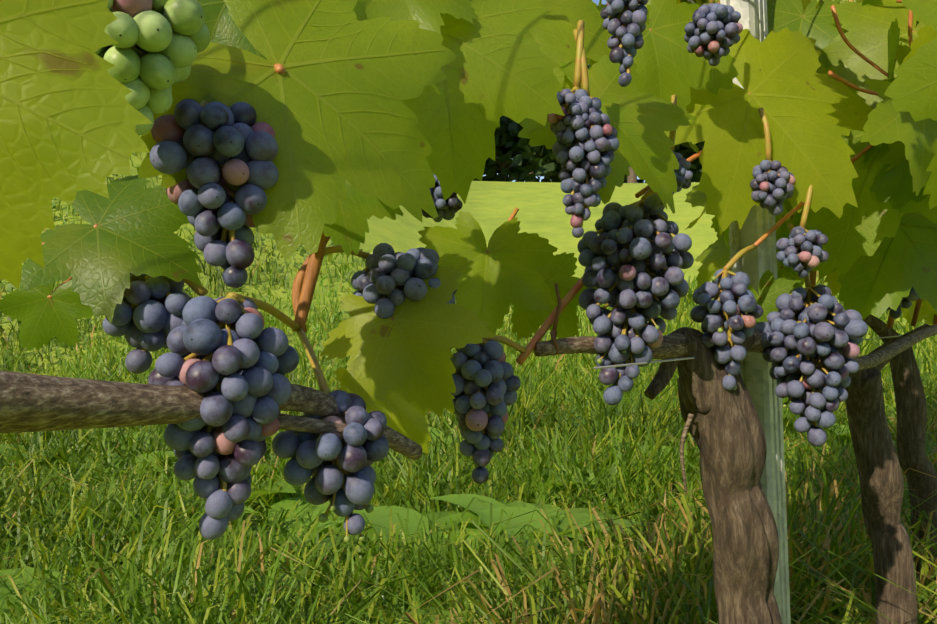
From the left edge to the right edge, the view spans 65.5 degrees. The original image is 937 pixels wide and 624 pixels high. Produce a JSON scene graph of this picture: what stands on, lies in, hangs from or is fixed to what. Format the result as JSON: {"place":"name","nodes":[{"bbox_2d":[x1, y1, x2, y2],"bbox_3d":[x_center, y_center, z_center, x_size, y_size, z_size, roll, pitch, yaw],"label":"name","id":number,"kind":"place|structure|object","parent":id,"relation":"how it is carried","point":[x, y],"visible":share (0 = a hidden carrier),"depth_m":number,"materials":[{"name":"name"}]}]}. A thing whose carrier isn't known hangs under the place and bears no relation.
{"place":"outdoors","nodes":[
{"label":"outdoors","id":0,"kind":"place"},
{"bbox_2d":[0,269,93,350],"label":"leaf","id":1,"kind":"object","parent":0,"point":[43,314],"visible":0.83,"depth_m":0.40,"materials":[{"name":"plant"}]},
{"bbox_2d":[21,175,202,323],"bbox_3d":[-0.189,-0.034,0.360,0.114,0.079,0.057,0,0,10],"label":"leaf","id":2,"kind":"object","parent":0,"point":[134,226],"visible":0.96,"depth_m":0.35,"materials":[{"name":"green plant"}]},
{"bbox_2d":[95,0,209,134],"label":"green grapes","id":3,"kind":"object","parent":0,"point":[151,55],"visible":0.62,"depth_m":0.28,"materials":[{"name":"food"}]},
{"bbox_2d":[103,273,207,373],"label":"grapes","id":4,"kind":"object","parent":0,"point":[147,315],"visible":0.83,"depth_m":0.35,"materials":[{"name":"food"}]},
{"bbox_2d":[150,99,278,287],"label":"grapes","id":5,"kind":"object","parent":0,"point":[230,148],"visible":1,"depth_m":0.33,"materials":[{"name":"food"}]},
{"bbox_2d":[0,135,936,623],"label":"grass","id":6,"kind":"structure","parent":0,"point":[656,579],"depth_m":1.43,"materials":[{"name":"green plant"}]},
{"bbox_2d":[533,324,936,623],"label":"vine trunk","id":7,"kind":"object","parent":6,"relation":"on","point":[723,426],"visible":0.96,"depth_m":0.61,"materials":[{"name":"brown wood"}]},
{"bbox_2d":[720,0,790,623],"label":"trellis post","id":8,"kind":"object","parent":6,"relation":"on","point":[760,383],"visible":0.35,"depth_m":0.71,"materials":[{"name":"metal"}]},
{"bbox_2d":[844,324,930,623],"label":"vine trunk","id":9,"kind":"object","parent":6,"relation":"on","point":[880,476],"visible":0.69,"depth_m":0.97,"materials":[{"name":"wood"}]},
{"bbox_2d":[863,315,936,590],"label":"grapevine trunk","id":10,"kind":"object","parent":6,"relation":"on","point":[911,405],"visible":0.71,"depth_m":1.30,"materials":[{"name":"wood"}]},
{"bbox_2d":[0,135,936,459],"bbox_3d":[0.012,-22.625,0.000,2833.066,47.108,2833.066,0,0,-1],"label":"terrain","id":11,"kind":"structure","parent":0,"point":[490,205],"depth_m":13.31,"materials":[{"name":"green plant"}]},
{"bbox_2d":[0,567,74,623],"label":"leaf","id":12,"kind":"object","parent":11,"relation":"on","point":[18,578],"visible":0.12,"depth_m":1.28,"materials":[{"name":"green plant"}]},
{"bbox_2d":[0,444,85,473],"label":"weed rosette","id":13,"kind":"object","parent":11,"relation":"on","point":[3,446],"visible":0.06,"depth_m":2.49,"materials":[{"name":"green plant"}]},
{"bbox_2d":[44,429,123,445],"bbox_3d":[-1.510,0.515,2.944,0.422,0.152,0.472,0,0,-1],"label":"weed rosette","id":14,"kind":"object","parent":11,"relation":"on","point":[83,434],"visible":0.02,"depth_m":2.94,"materials":[{"name":"green plant"}]},
{"bbox_2d":[27,576,175,622],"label":"leaf","id":15,"kind":"object","parent":11,"relation":"on","point":[141,597],"visible":0.16,"depth_m":1.21,"materials":[{"name":"green plant"}]},
{"bbox_2d":[42,451,174,489],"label":"leaf","id":16,"kind":"object","parent":11,"relation":"on","point":[150,459],"visible":0.12,"depth_m":2.37,"materials":[{"name":"green plant"}]},
{"bbox_2d":[85,437,167,463],"bbox_3d":[-1.269,0.542,2.709,0.372,0.102,0.419,0,0,34],"label":"weed rosette","id":17,"kind":"object","parent":11,"relation":"on","point":[146,449],"depth_m":2.76,"materials":[{"name":"green plant"}]},
{"bbox_2d":[105,432,150,458],"bbox_3d":[-1.205,0.528,2.664,0.331,0.131,0.364,0,0,-1],"label":"weed rosette","id":18,"kind":"object","parent":11,"relation":"on","point":[125,436],"visible":0.02,"depth_m":2.72,"materials":[{"name":"green plant"}]},
{"bbox_2d":[16,506,256,556],"bbox_3d":[-0.791,0.524,1.679,0.455,0.145,0.414,0,0,-40],"label":"leaf","id":19,"kind":"object","parent":11,"relation":"on","point":[179,525],"visible":0.06,"depth_m":1.64,"materials":[{"name":"green plant"}]},
{"bbox_2d":[139,480,295,510],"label":"leaf","id":20,"kind":"object","parent":11,"relation":"on","point":[286,489],"visible":0.1,"depth_m":1.89,"materials":[{"name":"green plant"}]},
{"bbox_2d":[197,519,343,559],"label":"leaf","id":21,"kind":"object","parent":11,"relation":"on","point":[328,522],"visible":0.02,"depth_m":1.72,"materials":[{"name":"green plant"}]},
{"bbox_2d":[229,496,344,549],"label":"leaf","id":22,"kind":"object","parent":11,"relation":"on","point":[281,505],"visible":0.19,"depth_m":1.79,"materials":[{"name":"green plant"}]},
{"bbox_2d":[228,570,383,623],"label":"leaf","id":23,"kind":"object","parent":11,"relation":"on","point":[282,577],"depth_m":1.23,"materials":[{"name":"green plant"}]},
{"bbox_2d":[276,578,500,623],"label":"leaf","id":24,"kind":"object","parent":11,"relation":"on","point":[322,617],"visible":0.02,"depth_m":1.16,"materials":[{"name":"green plant"}]},
{"bbox_2d":[308,526,494,558],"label":"leaf","id":25,"kind":"object","parent":11,"relation":"on","point":[327,540],"visible":0.02,"depth_m":1.64,"materials":[{"name":"green plant"}]},
{"bbox_2d":[392,606,460,623],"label":"weed rosette","id":26,"kind":"object","parent":11,"relation":"on","point":[425,611],"visible":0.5,"depth_m":1.11,"materials":[{"name":"green plant"}]},
{"bbox_2d":[395,427,462,458],"bbox_3d":[-0.141,0.529,2.821,0.407,0.130,0.405,0,0,32],"label":"weed rosette","id":27,"kind":"object","parent":11,"relation":"on","point":[434,431],"visible":0.06,"depth_m":2.88,"materials":[{"name":"green plant"}]},
{"bbox_2d":[353,505,505,572],"bbox_3d":[-0.076,0.527,1.624,0.433,0.132,0.410,0,0,-1],"label":"leaf","id":28,"kind":"object","parent":11,"relation":"on","point":[376,514],"visible":0.08,"depth_m":1.70,"materials":[{"name":"green plant"}]},
{"bbox_2d":[494,127,501,138],"bbox_3d":[-0.984,-8.839,33.527,6.448,7.482,10.073,0,0,13],"label":"tree","id":29,"kind":"object","parent":11,"relation":"on","point":[498,130],"depth_m":34.88,"materials":[{"name":"green plant"}]},
{"bbox_2d":[406,556,597,623],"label":"leaf","id":30,"kind":"object","parent":11,"relation":"on","point":[460,605],"visible":0.02,"depth_m":1.16,"materials":[{"name":"green plant"}]},
{"bbox_2d":[473,116,561,181],"bbox_3d":[1.980,-8.124,37.793,7.949,6.090,7.268,0,0,-1],"label":"tree","id":31,"kind":"object","parent":11,"relation":"on","point":[505,121],"visible":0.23,"depth_m":36.05,"materials":[{"name":"green plant"}]},
{"bbox_2d":[485,122,561,181],"bbox_3d":[3.652,-8.104,37.226,5.088,6.197,7.346,0,0,12],"label":"tree","id":32,"kind":"object","parent":11,"relation":"on","point":[546,165],"visible":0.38,"depth_m":35.36,"materials":[{"name":"green plant"}]},
{"bbox_2d":[430,494,632,540],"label":"leaf","id":33,"kind":"object","parent":11,"relation":"on","point":[578,515],"visible":0.33,"depth_m":1.78,"materials":[{"name":"green plant"}]},
{"bbox_2d":[509,171,556,181],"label":"tree","id":34,"kind":"object","parent":11,"relation":"on","point":[537,178],"depth_m":44.98,"materials":[{"name":"green plant"}]},
{"bbox_2d":[480,474,597,502],"bbox_3d":[0.199,0.528,2.099,0.384,0.130,0.338,0,0,35],"label":"weed rosette","id":35,"kind":"object","parent":11,"relation":"on","point":[588,479],"visible":0.06,"depth_m":2.04,"materials":[{"name":"green plant"}]},
{"bbox_2d":[477,507,640,566],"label":"leaf","id":36,"kind":"object","parent":11,"relation":"on","point":[513,522],"visible":0.08,"depth_m":1.68,"materials":[{"name":"green plant"}]},
{"bbox_2d":[502,529,663,558],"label":"leaf","id":37,"kind":"object","parent":11,"relation":"on","point":[527,542],"depth_m":1.55,"materials":[{"name":"green plant"}]},
{"bbox_2d":[541,174,641,182],"bbox_3d":[6.793,-8.362,37.599,7.852,6.828,5.913,0,0,-15],"label":"tree","id":38,"kind":"object","parent":11,"relation":"on","point":[545,179],"depth_m":38.80,"materials":[{"name":"green plant"}]},
{"bbox_2d":[559,414,642,444],"bbox_3d":[0.551,0.514,3.060,0.342,0.143,0.426,0,0,-1],"label":"weed rosette","id":39,"kind":"object","parent":11,"relation":"on","point":[578,416],"visible":0.08,"depth_m":3.10,"materials":[{"name":"green plant"}]},
{"bbox_2d":[274,64,936,364],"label":"vine shoots","id":40,"kind":"object","parent":11,"relation":"on","point":[304,283],"visible":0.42,"depth_m":0.52,"materials":[{"name":"plant"}]},
{"bbox_2d":[197,0,267,59],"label":"leaf","id":41,"kind":"object","parent":40,"relation":"attached to","point":[222,26],"visible":0.1,"depth_m":0.51,"materials":[{"name":"plant"}]},
{"bbox_2d":[138,0,456,259],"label":"leaf","id":42,"kind":"object","parent":40,"relation":"on","point":[333,111],"visible":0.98,"depth_m":0.36,"materials":[{"name":"green plant"}]},
{"bbox_2d":[272,328,388,542],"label":"grapes","id":43,"kind":"object","parent":40,"relation":"hanging from","point":[338,468],"visible":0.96,"depth_m":0.37,"materials":[{"name":"food"}]},
{"bbox_2d":[323,179,402,255],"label":"leaf","id":44,"kind":"object","parent":40,"relation":"on","point":[347,229],"visible":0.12,"depth_m":0.46,"materials":[{"name":"plant"}]},
{"bbox_2d":[324,243,456,347],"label":"grapes","id":45,"kind":"object","parent":40,"relation":"in","point":[382,274],"visible":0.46,"depth_m":0.47,"materials":[{"name":"food"}]},
{"bbox_2d":[333,367,454,458],"bbox_3d":[-0.052,0.056,0.463,0.075,0.075,0.050,0,0,22],"label":"leaf","id":46,"kind":"object","parent":40,"relation":"attached to","point":[404,417],"visible":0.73,"depth_m":0.46,"materials":[{"name":"plant"}]},
{"bbox_2d":[320,264,495,416],"bbox_3d":[-0.040,0.017,0.466,0.113,0.097,0.047,0,0,15],"label":"leaf","id":47,"kind":"object","parent":40,"relation":"attached to","point":[407,345],"visible":0.94,"depth_m":0.46,"materials":[{"name":"green plant"}]},
{"bbox_2d":[401,0,564,203],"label":"leaf","id":48,"kind":"object","parent":40,"relation":"attached to","point":[497,68],"visible":0.48,"depth_m":0.43,"materials":[{"name":"green plant"}]},
{"bbox_2d":[450,335,525,483],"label":"grapes","id":49,"kind":"object","parent":40,"relation":"hanging from","point":[487,382],"visible":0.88,"depth_m":0.50,"materials":[{"name":"food"}]},
{"bbox_2d":[510,252,596,339],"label":"leaf","id":50,"kind":"object","parent":40,"relation":"attached to","point":[559,269],"visible":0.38,"depth_m":0.60,"materials":[{"name":"plant"}]},
{"bbox_2d":[554,29,618,237],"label":"grapes","id":51,"kind":"object","parent":40,"relation":"in","point":[586,160],"visible":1,"depth_m":0.46,"materials":[{"name":"food"}]},
{"bbox_2d":[548,20,597,154],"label":"grapes","id":52,"kind":"object","parent":51,"relation":"on","point":[566,99],"visible":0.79,"depth_m":0.46,"materials":[{"name":"food"}]},
{"bbox_2d":[600,0,647,86],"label":"grapes","id":53,"kind":"object","parent":40,"relation":"hanging from","point":[624,21],"visible":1,"depth_m":0.47,"materials":[{"name":"food"}]},
{"bbox_2d":[577,189,693,405],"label":"grapes","id":54,"kind":"object","parent":40,"relation":"attached to","point":[635,256],"visible":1,"depth_m":0.53,"materials":[{"name":"food"}]},
{"bbox_2d":[669,95,692,194],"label":"grapes","id":55,"kind":"object","parent":40,"relation":"hanging from","point":[683,175],"visible":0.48,"depth_m":0.55,"materials":[{"name":"food"}]},
{"bbox_2d":[690,244,762,390],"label":"grapes","id":56,"kind":"object","parent":40,"relation":"on","point":[722,316],"visible":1,"depth_m":0.59,"materials":[{"name":"food"}]},
{"bbox_2d":[745,269,802,328],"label":"leaf","id":57,"kind":"object","parent":40,"relation":"on","point":[771,289],"visible":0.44,"depth_m":0.66,"materials":[{"name":"plant"}]},
{"bbox_2d":[776,185,828,277],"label":"grapes","id":58,"kind":"object","parent":40,"relation":"hanging from","point":[802,253],"visible":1,"depth_m":0.60,"materials":[{"name":"food"}]},
{"bbox_2d":[754,223,867,446],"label":"grapes","id":59,"kind":"object","parent":40,"relation":"attached to","point":[811,351],"visible":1,"depth_m":0.62,"materials":[{"name":"food"}]},
{"bbox_2d":[812,212,936,319],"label":"leaf","id":60,"kind":"object","parent":40,"relation":"attached to","point":[891,272],"visible":0.4,"depth_m":0.74,"materials":[{"name":"plant"}]},
{"bbox_2d":[816,0,936,315],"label":"vine canopy leaves","id":61,"kind":"object","parent":40,"relation":"attached to","point":[893,36],"visible":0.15,"depth_m":0.68,"materials":[{"name":"green plant"}]},
{"bbox_2d":[817,0,926,108],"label":"leaf","id":62,"kind":"object","parent":61,"relation":"attached to","point":[867,26],"visible":0.44,"depth_m":0.72,"materials":[{"name":"plant"}]},
{"bbox_2d":[880,76,906,172],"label":"vine canopy leaves","id":63,"kind":"object","parent":40,"relation":"attached to","point":[895,156],"visible":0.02,"depth_m":0.67,"materials":[{"name":"green plant"}]},
{"bbox_2d":[886,287,918,318],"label":"grapes","id":64,"kind":"object","parent":40,"relation":"on","point":[905,303],"visible":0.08,"depth_m":0.80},
{"bbox_2d":[587,65,636,182],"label":"leaf","id":65,"kind":"object","parent":11,"relation":"on","point":[632,177],"depth_m":33.81,"materials":[{"name":"green plant"}]},
{"bbox_2d":[577,467,699,500],"bbox_3d":[0.461,0.531,2.151,0.390,0.117,0.378,0,0,-28],"label":"weed rosette","id":66,"kind":"object","parent":11,"relation":"on","point":[642,480],"visible":0.04,"depth_m":2.12,"materials":[{"name":"green plant"}]},
{"bbox_2d":[589,64,701,182],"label":"tree","id":67,"kind":"object","parent":11,"relation":"on","point":[694,179],"visible":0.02,"depth_m":45.32,"materials":[{"name":"green plant"}]},
{"bbox_2d":[624,142,701,180],"bbox_3d":[9.670,-8.343,35.623,6.784,6.998,7.781,0,0,18],"label":"tree","id":68,"kind":"object","parent":11,"relation":"on","point":[684,147],"depth_m":35.21,"materials":[{"name":"green plant"}]},
{"bbox_2d":[641,445,697,465],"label":"weed rosette","id":69,"kind":"object","parent":11,"relation":"on","point":[663,447],"depth_m":2.48,"materials":[{"name":"green plant"}]},
{"bbox_2d":[674,141,704,174],"bbox_3d":[12.287,-8.710,33.431,9.200,7.921,8.624,0,0,-1],"label":"tree","id":70,"kind":"object","parent":11,"relation":"on","point":[696,161],"depth_m":34.88,"materials":[{"name":"green plant"}]},
{"bbox_2d":[685,185,706,229],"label":"vine canopy leaves","id":71,"kind":"object","parent":11,"relation":"on","point":[695,197],"depth_m":1.03,"materials":[{"name":"plant"}]},
{"bbox_2d":[588,0,810,64],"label":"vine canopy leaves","id":72,"kind":"object","parent":11,"relation":"on","point":[805,3],"visible":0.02,"depth_m":0.80,"materials":[{"name":"green plant"}]},
{"bbox_2d":[550,0,900,368],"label":"trellis wires","id":73,"kind":"object","parent":11,"relation":"on","point":[553,333],"visible":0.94,"depth_m":0.53,"materials":[{"name":"metal"}]},
{"bbox_2d":[0,0,152,289],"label":"leaf","id":74,"kind":"object","parent":73,"relation":"attached to","point":[71,117],"visible":1,"depth_m":0.16,"materials":[{"name":"green plant"}]},
{"bbox_2d":[0,370,422,459],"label":"vine branch","id":75,"kind":"object","parent":73,"relation":"attached to","point":[33,402],"visible":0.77,"depth_m":0.30,"materials":[{"name":"brown wood"}]},
{"bbox_2d":[148,292,299,539],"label":"grapes","id":76,"kind":"object","parent":75,"relation":"attached to","point":[236,351],"visible":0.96,"depth_m":0.33,"materials":[{"name":"food"}]},
{"bbox_2d":[417,208,557,333],"bbox_3d":[0.018,-0.029,0.557,0.108,0.114,0.061,0,0,-27],"label":"leaf","id":77,"kind":"object","parent":73,"relation":"attached to","point":[499,274],"visible":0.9,"depth_m":0.56,"materials":[{"name":"plant"}]},
{"bbox_2d":[421,174,462,221],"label":"grapes","id":78,"kind":"object","parent":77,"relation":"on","point":[449,207],"visible":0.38,"depth_m":0.59,"materials":[{"name":"food"}]},
{"bbox_2d":[522,0,620,89],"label":"leaf","id":79,"kind":"object","parent":73,"relation":"attached to","point":[553,37],"visible":0.21,"depth_m":0.56,"materials":[{"name":"plant"}]},
{"bbox_2d":[518,54,696,213],"bbox_3d":[0.086,-0.135,0.523,0.138,0.130,0.114,0,0,23],"label":"leaf","id":80,"kind":"object","parent":73,"relation":"attached to","point":[641,122],"visible":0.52,"depth_m":0.53,"materials":[{"name":"plant"}]},
{"bbox_2d":[588,0,738,108],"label":"leaf","id":81,"kind":"object","parent":73,"relation":"attached to","point":[669,65],"visible":0.54,"depth_m":0.60,"materials":[{"name":"plant"}]},
{"bbox_2d":[684,0,742,65],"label":"grapes","id":82,"kind":"object","parent":73,"relation":"hanging from","point":[713,30],"visible":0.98,"depth_m":0.54,"materials":[{"name":"food"}]},
{"bbox_2d":[664,27,872,234],"bbox_3d":[0.257,-0.163,0.633,0.221,0.198,0.066,0,0,-1],"label":"leaf","id":83,"kind":"object","parent":73,"relation":"attached to","point":[812,115],"visible":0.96,"depth_m":0.61,"materials":[{"name":"green plant"}]},
{"bbox_2d":[750,107,795,215],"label":"grapes","id":84,"kind":"object","parent":83,"relation":"attached to","point":[771,184],"visible":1,"depth_m":0.60,"materials":[{"name":"food"}]},
{"bbox_2d":[767,0,848,72],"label":"leaf","id":85,"kind":"object","parent":73,"relation":"attached to","point":[817,23],"visible":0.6,"depth_m":0.75,"materials":[{"name":"plant"}]},
{"bbox_2d":[806,81,936,279],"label":"leaf","id":86,"kind":"object","parent":73,"relation":"attached to","point":[853,234],"visible":0.17,"depth_m":0.70,"materials":[{"name":"plant"}]},
{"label":"vine canopy leaves","id":87,"kind":"object","parent":73,"relation":"attached to","visible":0},
{"bbox_2d":[353,0,478,33],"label":"leaf","id":88,"kind":"object","parent":87,"relation":"attached to","point":[425,14],"visible":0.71,"depth_m":0.41,"materials":[{"name":"plant"}]},
{"bbox_2d":[694,231,777,288],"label":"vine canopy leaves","id":89,"kind":"object","parent":11,"relation":"on","point":[713,258],"depth_m":1.14,"materials":[{"name":"plant"}]},
{"bbox_2d":[586,25,936,321],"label":"vine canopy leaves","id":90,"kind":"object","parent":11,"relation":"on","point":[927,33],"visible":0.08,"depth_m":0.49,"materials":[{"name":"plant"}]},
{"bbox_2d":[776,210,809,275],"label":"vine canopy leaves","id":91,"kind":"object","parent":11,"relation":"on","point":[796,219],"visible":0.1,"depth_m":1.04,"materials":[{"name":"green plant"}]},
{"bbox_2d":[786,442,821,461],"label":"weed rosette","id":92,"kind":"object","parent":11,"relation":"on","point":[798,450],"visible":0.04,"depth_m":2.52,"materials":[{"name":"green plant"}]},
{"bbox_2d":[803,0,862,12],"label":"vine canopy leaves","id":93,"kind":"object","parent":11,"relation":"on","point":[855,1],"depth_m":0.81,"materials":[{"name":"green plant"}]},
{"bbox_2d":[786,438,896,462],"bbox_3d":[1.359,0.527,2.632,0.395,0.105,0.399,0,0,-37],"label":"weed rosette","id":94,"kind":"object","parent":11,"relation":"on","point":[790,443],"visible":0.04,"depth_m":2.71,"materials":[{"name":"green plant"}]},
{"bbox_2d":[838,617,872,623],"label":"weed rosette","id":95,"kind":"object","parent":11,"relation":"on","point":[861,619],"depth_m":1.12,"materials":[{"name":"green plant"}]},
{"bbox_2d":[784,0,936,217],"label":"vine canopy leaves","id":96,"kind":"object","parent":11,"relation":"on","point":[912,88],"visible":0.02,"depth_m":0.30,"materials":[{"name":"plant"}]},
{"bbox_2d":[722,229,729,252],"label":"vine canopy leaves","id":97,"kind":"object","parent":96,"relation":"attached to","point":[726,238],"depth_m":0.97,"materials":[{"name":"green plant"}]},
{"bbox_2d":[638,0,840,295],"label":"vine canopy leaves","id":98,"kind":"object","parent":96,"relation":"attached to","point":[831,280],"depth_m":1.14,"materials":[{"name":"green plant"}]},
{"bbox_2d":[775,203,791,271],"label":"vine canopy leaves","id":99,"kind":"object","parent":96,"relation":"attached to","point":[778,229],"visible":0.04,"depth_m":1.10,"materials":[{"name":"green plant"}]},
{"bbox_2d":[647,1,928,277],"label":"vine canopy leaves","id":100,"kind":"object","parent":96,"relation":"attached to","point":[893,187],"visible":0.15,"depth_m":0.67,"materials":[{"name":"green plant"}]},
{"bbox_2d":[777,214,804,284],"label":"vine canopy leaves","id":101,"kind":"object","parent":96,"relation":"attached to","point":[781,272],"visible":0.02,"depth_m":1.21,"materials":[{"name":"green plant"}]},
{"bbox_2d":[688,142,933,325],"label":"vine canopy leaves","id":102,"kind":"object","parent":96,"relation":"attached to","point":[927,318],"depth_m":1.88,"materials":[{"name":"green plant"}]},
{"bbox_2d":[827,44,936,216],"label":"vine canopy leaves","id":103,"kind":"object","parent":11,"relation":"on","point":[887,122],"visible":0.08,"depth_m":0.59,"materials":[{"name":"plant"}]},
{"bbox_2d":[862,0,918,27],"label":"vine canopy leaves","id":104,"kind":"object","parent":103,"relation":"attached to","point":[873,2],"visible":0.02,"depth_m":0.74,"materials":[{"name":"green plant"}]},
{"bbox_2d":[828,423,936,446],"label":"weed rosette","id":105,"kind":"object","parent":11,"relation":"on","point":[842,434],"depth_m":2.69,"materials":[{"name":"green plant"}]},
{"bbox_2d":[837,429,936,460],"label":"weed rosette","id":106,"kind":"object","parent":11,"relation":"on","point":[894,445],"visible":0.06,"depth_m":2.56,"materials":[{"name":"green plant"}]},
{"bbox_2d":[856,595,936,621],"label":"weed rosette","id":107,"kind":"object","parent":11,"relation":"on","point":[919,615],"visible":0.04,"depth_m":1.13,"materials":[{"name":"green plant"}]},
{"bbox_2d":[902,301,914,319],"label":"vine canopy leaves","id":108,"kind":"object","parent":11,"relation":"on","point":[910,310],"depth_m":1.18,"materials":[{"name":"green plant"}]},
{"bbox_2d":[483,0,644,182],"label":"sky","id":109,"kind":"structure","parent":0,"point":[604,2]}
]}

